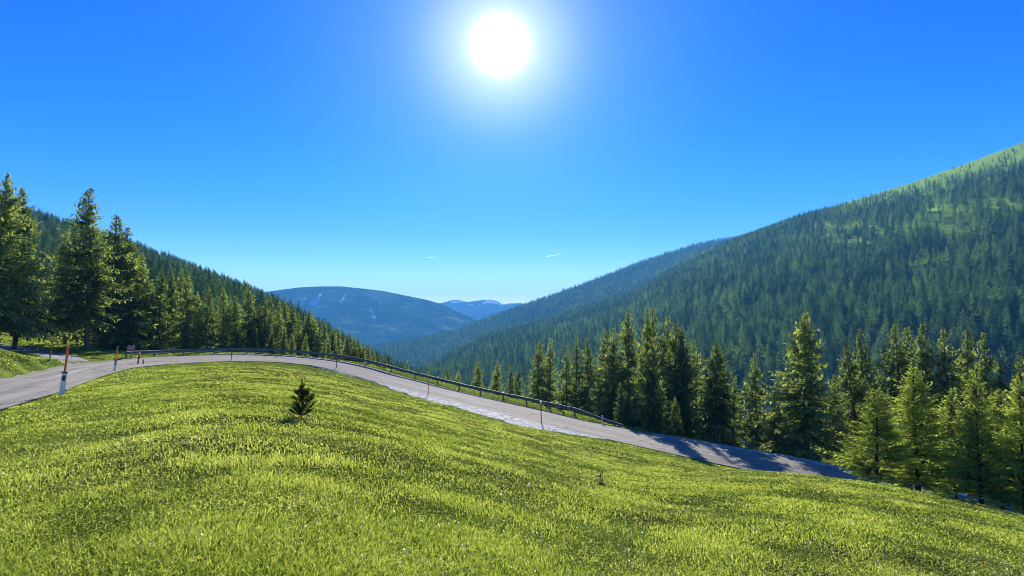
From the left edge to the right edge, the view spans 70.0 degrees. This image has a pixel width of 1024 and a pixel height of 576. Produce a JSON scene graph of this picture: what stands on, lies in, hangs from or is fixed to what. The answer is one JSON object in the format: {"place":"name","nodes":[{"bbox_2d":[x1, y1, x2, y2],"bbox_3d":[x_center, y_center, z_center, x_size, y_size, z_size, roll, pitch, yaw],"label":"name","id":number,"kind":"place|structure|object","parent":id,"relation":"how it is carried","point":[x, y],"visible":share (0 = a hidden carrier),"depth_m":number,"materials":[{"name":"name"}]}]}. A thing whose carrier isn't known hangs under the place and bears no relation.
{"place":"outdoors","nodes":[
{"label":"outdoors","id":0,"kind":"place"},
{"bbox_2d":[0,343,89,365],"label":"gravel track","id":1,"kind":"structure","parent":0,"point":[54,354],"depth_m":79.06,"materials":[{"name":"grey gravel"}]},
{"bbox_2d":[265,286,476,345],"bbox_3d":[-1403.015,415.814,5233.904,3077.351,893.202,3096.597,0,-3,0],"label":"mountain","id":2,"kind":"structure","parent":0,"point":[370,317],"depth_m":5052.32,"materials":[{"name":"blue"}]},
{"bbox_2d":[439,300,521,320],"bbox_3d":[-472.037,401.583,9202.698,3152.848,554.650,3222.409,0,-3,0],"label":"snowy range","id":3,"kind":"structure","parent":0,"point":[478,310],"depth_m":9443.23,"materials":[{"name":"blue"}]},
{"bbox_2d":[0,354,1021,513],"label":"road","id":4,"kind":"structure","parent":0,"point":[17,390],"depth_m":60.52,"materials":[{"name":"grey asphalt"}]},
{"bbox_2d":[653,433,1021,505],"bbox_3d":[25.663,13.568,52.430,33.012,3.586,3.710,-2,-3,28],"label":"roadside gutter","id":5,"kind":"object","parent":4,"relation":"on","point":[786,456],"visible":0.66,"depth_m":54.29,"materials":[{"name":"concrete"}]},
{"bbox_2d":[0,308,1023,575],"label":"ground","id":6,"kind":"structure","parent":0,"point":[20,362],"depth_m":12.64,"materials":[{"name":"green plant"}]},
{"bbox_2d":[0,188,67,349],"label":"spruce","id":7,"kind":"object","parent":6,"relation":"on","point":[26,301],"visible":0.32,"depth_m":84.23,"materials":[{"name":"green plant"}]},
{"bbox_2d":[0,172,73,348],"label":"spruce","id":8,"kind":"object","parent":6,"relation":"on","point":[13,322],"visible":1,"depth_m":76.40,"materials":[{"name":"green plant"}]},
{"bbox_2d":[41,262,58,313],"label":"spruce","id":9,"kind":"object","parent":6,"relation":"on","point":[49,286],"visible":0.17,"depth_m":178.02,"materials":[{"name":"green plant"}]},
{"bbox_2d":[20,229,90,343],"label":"spruce","id":10,"kind":"object","parent":6,"relation":"on","point":[62,248],"visible":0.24,"depth_m":96.41,"materials":[{"name":"green plant"}]},
{"bbox_2d":[59,346,68,394],"bbox_3d":[-18.477,3.450,30.213,0.224,2.141,0.167,7,-6,-28],"label":"marker post","id":11,"kind":"object","parent":6,"relation":"on","point":[63,382],"visible":0.95,"depth_m":30.13,"materials":[{"name":"white plastic"}]},
{"bbox_2d":[22,188,132,349],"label":"spruce","id":12,"kind":"object","parent":6,"relation":"on","point":[90,279],"visible":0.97,"depth_m":86.46,"materials":[{"name":"green plant"}]},
{"bbox_2d":[53,214,167,350],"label":"spruce","id":13,"kind":"object","parent":6,"relation":"on","point":[123,328],"visible":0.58,"depth_m":95.28,"materials":[{"name":"green plant"}]},
{"bbox_2d":[73,228,174,349],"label":"spruce","id":14,"kind":"object","parent":6,"relation":"on","point":[135,273],"visible":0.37,"depth_m":98.96,"materials":[{"name":"green plant"}]},
{"bbox_2d":[125,253,162,346],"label":"spruce","id":15,"kind":"object","parent":6,"relation":"on","point":[144,279],"visible":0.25,"depth_m":101.89,"materials":[{"name":"green plant"}]},
{"bbox_2d":[143,267,175,348],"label":"spruce","id":16,"kind":"object","parent":6,"relation":"on","point":[162,288],"visible":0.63,"depth_m":102.86,"materials":[{"name":"green plant"}]},
{"bbox_2d":[160,270,180,346],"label":"spruce","id":17,"kind":"object","parent":6,"relation":"on","point":[169,294],"visible":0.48,"depth_m":107.77,"materials":[{"name":"green plant"}]},
{"bbox_2d":[167,269,190,341],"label":"spruce","id":18,"kind":"object","parent":6,"relation":"on","point":[178,289],"visible":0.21,"depth_m":111.97,"materials":[{"name":"green plant"}]},
{"bbox_2d":[177,315,193,348],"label":"spruce","id":19,"kind":"object","parent":6,"relation":"on","point":[185,338],"visible":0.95,"depth_m":101.07,"materials":[{"name":"green plant"}]},
{"bbox_2d":[164,274,213,348],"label":"spruce","id":20,"kind":"object","parent":6,"relation":"on","point":[187,298],"visible":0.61,"depth_m":105.44,"materials":[{"name":"green plant"}]},
{"bbox_2d":[190,291,212,348],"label":"spruce","id":21,"kind":"object","parent":6,"relation":"on","point":[198,324],"visible":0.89,"depth_m":105.79,"materials":[{"name":"green plant"}]},
{"bbox_2d":[200,287,221,347],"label":"spruce","id":22,"kind":"object","parent":6,"relation":"on","point":[206,309],"visible":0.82,"depth_m":107.89,"materials":[{"name":"green plant"}]},
{"bbox_2d":[211,287,236,347],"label":"spruce","id":23,"kind":"object","parent":6,"relation":"on","point":[223,332],"visible":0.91,"depth_m":109.72,"materials":[{"name":"green plant"}]},
{"bbox_2d":[228,295,247,347],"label":"spruce","id":24,"kind":"object","parent":6,"relation":"on","point":[235,312],"visible":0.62,"depth_m":111.75,"materials":[{"name":"green plant"}]},
{"bbox_2d":[233,321,243,350],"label":"spruce","id":25,"kind":"object","parent":6,"relation":"on","point":[238,337],"visible":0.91,"depth_m":102.96,"materials":[{"name":"green plant"}]},
{"bbox_2d":[239,284,265,347],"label":"spruce","id":26,"kind":"object","parent":6,"relation":"on","point":[250,308],"visible":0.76,"depth_m":112.55,"materials":[{"name":"green plant"}]},
{"bbox_2d":[247,324,260,347],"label":"spruce","id":27,"kind":"object","parent":6,"relation":"on","point":[253,340],"visible":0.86,"depth_m":107.86,"materials":[{"name":"green plant"}]},
{"bbox_2d":[246,304,267,347],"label":"spruce","id":28,"kind":"object","parent":6,"relation":"on","point":[255,320],"visible":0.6,"depth_m":112.69,"materials":[{"name":"green plant"}]},
{"bbox_2d":[258,300,275,348],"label":"spruce","id":29,"kind":"object","parent":6,"relation":"on","point":[266,312],"visible":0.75,"depth_m":113.66,"materials":[{"name":"green plant"}]},
{"bbox_2d":[262,294,276,348],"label":"spruce","id":30,"kind":"object","parent":6,"relation":"on","point":[269,305],"visible":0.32,"depth_m":119.88,"materials":[{"name":"green plant"}]},
{"bbox_2d":[265,330,275,352],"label":"spruce","id":31,"kind":"object","parent":6,"relation":"on","point":[270,344],"visible":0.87,"depth_m":101.51,"materials":[{"name":"green plant"}]},
{"bbox_2d":[270,301,283,348],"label":"spruce","id":32,"kind":"object","parent":6,"relation":"on","point":[279,318],"visible":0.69,"depth_m":117.75,"materials":[{"name":"green plant"}]},
{"bbox_2d":[277,328,288,353],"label":"spruce","id":33,"kind":"object","parent":6,"relation":"on","point":[283,340],"visible":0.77,"depth_m":102.13,"materials":[{"name":"green plant"}]},
{"bbox_2d":[279,299,289,338],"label":"spruce","id":34,"kind":"object","parent":6,"relation":"on","point":[284,314],"visible":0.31,"depth_m":123.76,"materials":[{"name":"green plant"}]},
{"bbox_2d":[274,307,302,355],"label":"spruce","id":35,"kind":"object","parent":6,"relation":"on","point":[291,329],"visible":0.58,"depth_m":111.61,"materials":[{"name":"green plant"}]},
{"bbox_2d":[287,334,296,354],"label":"spruce","id":36,"kind":"object","parent":6,"relation":"on","point":[292,343],"visible":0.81,"depth_m":101.19,"materials":[{"name":"green plant"}]},
{"bbox_2d":[288,380,316,418],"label":"young pine","id":37,"kind":"object","parent":6,"relation":"on","point":[302,393],"visible":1,"depth_m":17.44,"materials":[{"name":"green plant"}]},
{"bbox_2d":[300,334,310,356],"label":"spruce","id":38,"kind":"object","parent":6,"relation":"on","point":[304,346],"visible":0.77,"depth_m":108.06,"materials":[{"name":"green plant"}]},
{"bbox_2d":[294,310,318,356],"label":"spruce","id":39,"kind":"object","parent":6,"relation":"on","point":[309,332],"visible":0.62,"depth_m":115.69,"materials":[{"name":"green plant"}]},
{"bbox_2d":[306,312,321,356],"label":"spruce","id":40,"kind":"object","parent":6,"relation":"on","point":[314,331],"visible":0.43,"depth_m":117.72,"materials":[{"name":"green plant"}]},
{"bbox_2d":[319,320,327,357],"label":"spruce","id":41,"kind":"object","parent":6,"relation":"on","point":[324,334],"visible":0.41,"depth_m":121.60,"materials":[{"name":"green plant"}]},
{"bbox_2d":[326,327,338,359],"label":"spruce","id":42,"kind":"object","parent":6,"relation":"on","point":[332,338],"visible":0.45,"depth_m":120.62,"materials":[{"name":"green plant"}]},
{"bbox_2d":[334,326,344,359],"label":"spruce","id":43,"kind":"object","parent":6,"relation":"on","point":[338,341],"visible":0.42,"depth_m":124.52,"materials":[{"name":"green plant"}]},
{"bbox_2d":[341,332,351,360],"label":"spruce","id":44,"kind":"object","parent":6,"relation":"on","point":[345,348],"visible":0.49,"depth_m":125.49,"materials":[{"name":"green plant"}]},
{"bbox_2d":[350,336,360,362],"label":"spruce","id":45,"kind":"object","parent":6,"relation":"on","point":[354,345],"visible":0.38,"depth_m":127.38,"materials":[{"name":"green plant"}]},
{"bbox_2d":[124,348,623,425],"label":"guardrail","id":46,"kind":"object","parent":6,"relation":"on","point":[575,410],"visible":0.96,"depth_m":88.37,"materials":[{"name":"metal"}]},
{"bbox_2d":[313,366,604,438],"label":"gravel verge","id":47,"kind":"structure","parent":6,"relation":"on","point":[510,419],"depth_m":68.12,"materials":[{"name":"grey gravel"}]},
{"bbox_2d":[471,361,484,391],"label":"spruce","id":48,"kind":"object","parent":6,"relation":"on","point":[477,378],"visible":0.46,"depth_m":99.40,"materials":[{"name":"green plant"}]},
{"bbox_2d":[488,359,504,396],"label":"spruce","id":49,"kind":"object","parent":6,"relation":"on","point":[495,384],"visible":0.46,"depth_m":97.37,"materials":[{"name":"green plant"}]},
{"bbox_2d":[504,365,517,397],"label":"spruce","id":50,"kind":"object","parent":6,"relation":"on","point":[510,385],"visible":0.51,"depth_m":98.42,"materials":[{"name":"green plant"}]},
{"bbox_2d":[1,377,1023,575],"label":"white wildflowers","id":51,"kind":"object","parent":6,"relation":"on","point":[462,544],"visible":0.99,"depth_m":8.58,"materials":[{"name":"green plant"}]},
{"bbox_2d":[513,364,524,400],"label":"spruce","id":52,"kind":"object","parent":6,"relation":"on","point":[519,392],"visible":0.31,"depth_m":103.34,"materials":[{"name":"green plant"}]},
{"bbox_2d":[524,341,555,404],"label":"spruce","id":53,"kind":"object","parent":6,"relation":"on","point":[538,357],"visible":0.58,"depth_m":91.32,"materials":[{"name":"green plant"}]},
{"bbox_2d":[535,338,559,407],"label":"spruce","id":54,"kind":"object","parent":6,"relation":"on","point":[550,365],"visible":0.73,"depth_m":89.44,"materials":[{"name":"green plant"}]},
{"bbox_2d":[549,345,577,411],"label":"spruce","id":55,"kind":"object","parent":6,"relation":"on","point":[563,397],"visible":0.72,"depth_m":87.31,"materials":[{"name":"green plant"}]},
{"bbox_2d":[567,336,590,413],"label":"spruce","id":56,"kind":"object","parent":6,"relation":"on","point":[576,366],"visible":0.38,"depth_m":89.54,"materials":[{"name":"green plant"}]},
{"bbox_2d":[568,336,598,417],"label":"spruce","id":57,"kind":"object","parent":6,"relation":"on","point":[584,394],"visible":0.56,"depth_m":86.25,"materials":[{"name":"green plant"}]},
{"bbox_2d":[584,327,617,417],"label":"spruce","id":58,"kind":"object","parent":6,"relation":"on","point":[599,378],"visible":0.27,"depth_m":83.33,"materials":[{"name":"green plant"}]},
{"bbox_2d":[589,328,624,424],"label":"spruce","id":59,"kind":"object","parent":6,"relation":"on","point":[613,360],"visible":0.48,"depth_m":79.53,"materials":[{"name":"green plant"}]},
{"bbox_2d":[612,382,629,425],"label":"spruce","id":60,"kind":"object","parent":6,"relation":"on","point":[620,398],"visible":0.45,"depth_m":69.58,"materials":[{"name":"green plant"}]},
{"bbox_2d":[599,309,647,422],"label":"spruce","id":61,"kind":"object","parent":6,"relation":"on","point":[623,377],"visible":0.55,"depth_m":77.33,"materials":[{"name":"green plant"}]},
{"bbox_2d":[615,393,637,426],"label":"spruce","id":62,"kind":"object","parent":6,"relation":"on","point":[628,417],"visible":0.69,"depth_m":68.26,"materials":[{"name":"green plant"}]},
{"bbox_2d":[632,392,644,426],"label":"spruce","id":63,"kind":"object","parent":6,"relation":"on","point":[636,407],"visible":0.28,"depth_m":70.57,"materials":[{"name":"green plant"}]},
{"bbox_2d":[630,309,662,414],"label":"spruce","id":64,"kind":"object","parent":6,"relation":"on","point":[647,347],"visible":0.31,"depth_m":79.58,"materials":[{"name":"green plant"}]},
{"bbox_2d":[630,338,671,433],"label":"spruce","id":65,"kind":"object","parent":6,"relation":"on","point":[654,419],"visible":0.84,"depth_m":66.30,"materials":[{"name":"green plant"}]},
{"bbox_2d":[641,306,670,428],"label":"spruce","id":66,"kind":"object","parent":6,"relation":"on","point":[656,329],"visible":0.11,"depth_m":83.74,"materials":[{"name":"green plant"}]},
{"bbox_2d":[654,316,674,433],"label":"spruce","id":67,"kind":"object","parent":6,"relation":"on","point":[664,346],"visible":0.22,"depth_m":79.69,"materials":[{"name":"green plant"}]},
{"bbox_2d":[663,397,688,436],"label":"spruce","id":68,"kind":"object","parent":6,"relation":"on","point":[676,420],"visible":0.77,"depth_m":63.45,"materials":[{"name":"green plant"}]},
{"bbox_2d":[653,320,702,424],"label":"spruce","id":69,"kind":"object","parent":6,"relation":"on","point":[672,344],"visible":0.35,"depth_m":73.55,"materials":[{"name":"green plant"}]},
{"bbox_2d":[661,327,703,438],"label":"spruce","id":70,"kind":"object","parent":6,"relation":"on","point":[678,392],"visible":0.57,"depth_m":71.36,"materials":[{"name":"green plant"}]},
{"bbox_2d":[679,402,699,438],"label":"spruce","id":71,"kind":"object","parent":6,"relation":"on","point":[689,423],"visible":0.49,"depth_m":69.04,"materials":[{"name":"green plant"}]},
{"bbox_2d":[687,337,713,440],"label":"spruce","id":72,"kind":"object","parent":6,"relation":"on","point":[696,359],"visible":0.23,"depth_m":75.47,"materials":[{"name":"green plant"}]},
{"bbox_2d":[698,382,720,441],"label":"spruce","id":73,"kind":"object","parent":6,"relation":"on","point":[707,431],"visible":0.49,"depth_m":61.96,"materials":[{"name":"green plant"}]},
{"bbox_2d":[710,404,734,444],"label":"spruce","id":74,"kind":"object","parent":6,"relation":"on","point":[722,431],"visible":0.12,"depth_m":64.34,"materials":[{"name":"green plant"}]},
{"bbox_2d":[690,342,759,443],"bbox_3d":[17.431,9.171,61.306,5.166,9.632,4.818,1,-3,-18],"label":"spruce","id":75,"kind":"object","parent":6,"relation":"on","point":[725,408],"visible":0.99,"depth_m":61.07,"materials":[{"name":"green plant"}]},
{"bbox_2d":[724,377,749,447],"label":"spruce","id":76,"kind":"object","parent":6,"relation":"on","point":[731,437],"visible":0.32,"depth_m":67.31,"materials":[{"name":"green plant"}]},
{"bbox_2d":[730,352,771,451],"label":"spruce","id":77,"kind":"object","parent":6,"relation":"on","point":[756,439],"visible":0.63,"depth_m":63.47,"materials":[{"name":"green plant"}]},
{"bbox_2d":[760,398,786,452],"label":"spruce","id":78,"kind":"object","parent":6,"relation":"on","point":[773,426],"visible":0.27,"depth_m":59.41,"materials":[{"name":"green plant"}]},
{"bbox_2d":[746,312,860,465],"bbox_3d":[22.363,8.656,57.758,9.196,13.681,8.637,-2,-4,40],"label":"spruce","id":79,"kind":"object","parent":6,"relation":"on","point":[798,438],"visible":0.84,"depth_m":57.05,"materials":[{"name":"green plant"}]},
{"bbox_2d":[817,373,857,467],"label":"spruce","id":80,"kind":"object","parent":6,"relation":"on","point":[834,390],"visible":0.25,"depth_m":59.28,"materials":[{"name":"green plant"}]},
{"bbox_2d":[832,341,874,468],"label":"spruce","id":81,"kind":"object","parent":6,"relation":"on","point":[855,394],"visible":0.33,"depth_m":61.42,"materials":[{"name":"green plant"}]},
{"bbox_2d":[831,328,887,453],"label":"spruce","id":82,"kind":"object","parent":6,"relation":"on","point":[861,353],"visible":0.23,"depth_m":65.65,"materials":[{"name":"green plant"}]},
{"bbox_2d":[810,387,934,486],"bbox_3d":[15.409,6.411,30.890,4.154,4.497,4.252,2,-4,-37],"label":"larch","id":83,"kind":"object","parent":6,"relation":"on","point":[888,452],"visible":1,"depth_m":30.48,"materials":[{"name":"green plant"}]},
{"bbox_2d":[856,369,924,478],"bbox_3d":[29.121,11.763,57.107,5.796,10.941,5.195,-3,-4,42],"label":"spruce","id":84,"kind":"object","parent":6,"relation":"on","point":[883,388],"visible":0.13,"depth_m":57.68,"materials":[{"name":"green plant"}]},
{"bbox_2d":[865,322,925,469],"bbox_3d":[32.543,11.053,62.136,8.645,16.283,9.443,-1,-3,26],"label":"spruce","id":85,"kind":"object","parent":6,"relation":"on","point":[891,367],"visible":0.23,"depth_m":61.57,"materials":[{"name":"green plant"}]},
{"bbox_2d":[887,327,924,404],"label":"spruce","id":86,"kind":"object","parent":6,"relation":"on","point":[907,344],"visible":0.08,"depth_m":70.04,"materials":[{"name":"green plant"}]},
{"bbox_2d":[896,322,941,415],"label":"spruce","id":87,"kind":"object","parent":6,"relation":"on","point":[926,367],"visible":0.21,"depth_m":65.49,"materials":[{"name":"green plant"}]},
{"bbox_2d":[878,365,975,492],"bbox_3d":[18.007,6.457,32.264,4.543,6.100,4.929,-1,-3,21],"label":"larch","id":88,"kind":"object","parent":6,"relation":"on","point":[928,448],"visible":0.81,"depth_m":31.86,"materials":[{"name":"green plant"}]},
{"bbox_2d":[911,375,961,489],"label":"spruce","id":89,"kind":"object","parent":6,"relation":"on","point":[933,391],"visible":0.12,"depth_m":57.31,"materials":[{"name":"green plant"}]},
{"bbox_2d":[921,387,984,498],"bbox_3d":[20.414,7.492,33.808,3.570,5.815,3.216,1,-3,-20],"label":"larch","id":90,"kind":"object","parent":6,"relation":"on","point":[949,410],"visible":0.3,"depth_m":33.70,"materials":[{"name":"green plant"}]},
{"bbox_2d":[924,328,982,433],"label":"spruce","id":91,"kind":"object","parent":6,"relation":"on","point":[946,384],"visible":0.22,"depth_m":63.60,"materials":[{"name":"green plant"}]},
{"bbox_2d":[944,330,988,424],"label":"spruce","id":92,"kind":"object","parent":6,"relation":"on","point":[968,363],"visible":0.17,"depth_m":65.78,"materials":[{"name":"green plant"}]},
{"bbox_2d":[933,367,1015,504],"bbox_3d":[18.262,6.055,28.804,2.682,5.819,2.977,0,-3,-1],"label":"larch","id":93,"kind":"object","parent":6,"relation":"on","point":[966,475],"visible":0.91,"depth_m":28.61,"materials":[{"name":"green plant"}]},
{"bbox_2d":[934,388,1023,512],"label":"larch","id":94,"kind":"object","parent":6,"relation":"on","point":[997,413],"visible":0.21,"depth_m":31.61,"materials":[{"name":"green plant"}]},
{"bbox_2d":[955,331,1004,457],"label":"spruce","id":95,"kind":"object","parent":6,"relation":"on","point":[982,364],"visible":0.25,"depth_m":61.63,"materials":[{"name":"green plant"}]},
{"bbox_2d":[968,373,1023,513],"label":"larch","id":96,"kind":"object","parent":6,"relation":"on","point":[1012,473],"visible":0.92,"depth_m":27.63,"materials":[{"name":"green plant"}]},
{"bbox_2d":[978,357,1023,442],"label":"spruce","id":97,"kind":"object","parent":6,"relation":"on","point":[998,379],"visible":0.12,"depth_m":59.48,"materials":[{"name":"green plant"}]},
{"bbox_2d":[991,354,1023,455],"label":"spruce","id":98,"kind":"object","parent":6,"relation":"on","point":[1017,365],"visible":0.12,"depth_m":58.02,"materials":[{"name":"green plant"}]},
{"bbox_2d":[995,423,1023,513],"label":"larch","id":99,"kind":"object","parent":6,"relation":"on","point":[1016,496],"visible":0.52,"depth_m":27.26,"materials":[{"name":"green plant"}]},
{"bbox_2d":[0,0,1023,303],"label":"sky","id":100,"kind":"structure","parent":0,"point":[438,151],"materials":[{"name":"blue"}]},
{"bbox_2d":[378,241,721,362],"bbox_3d":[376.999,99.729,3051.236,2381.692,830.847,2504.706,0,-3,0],"label":"back hill","id":101,"kind":"structure","parent":0,"point":[542,310],"depth_m":3050.39,"materials":[{"name":"green plant"}]},
{"bbox_2d":[442,142,1023,442],"bbox_3d":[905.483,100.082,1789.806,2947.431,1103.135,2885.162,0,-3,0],"label":"hill","id":102,"kind":"structure","parent":0,"point":[987,162],"depth_m":784.60,"materials":[{"name":"green plant"}]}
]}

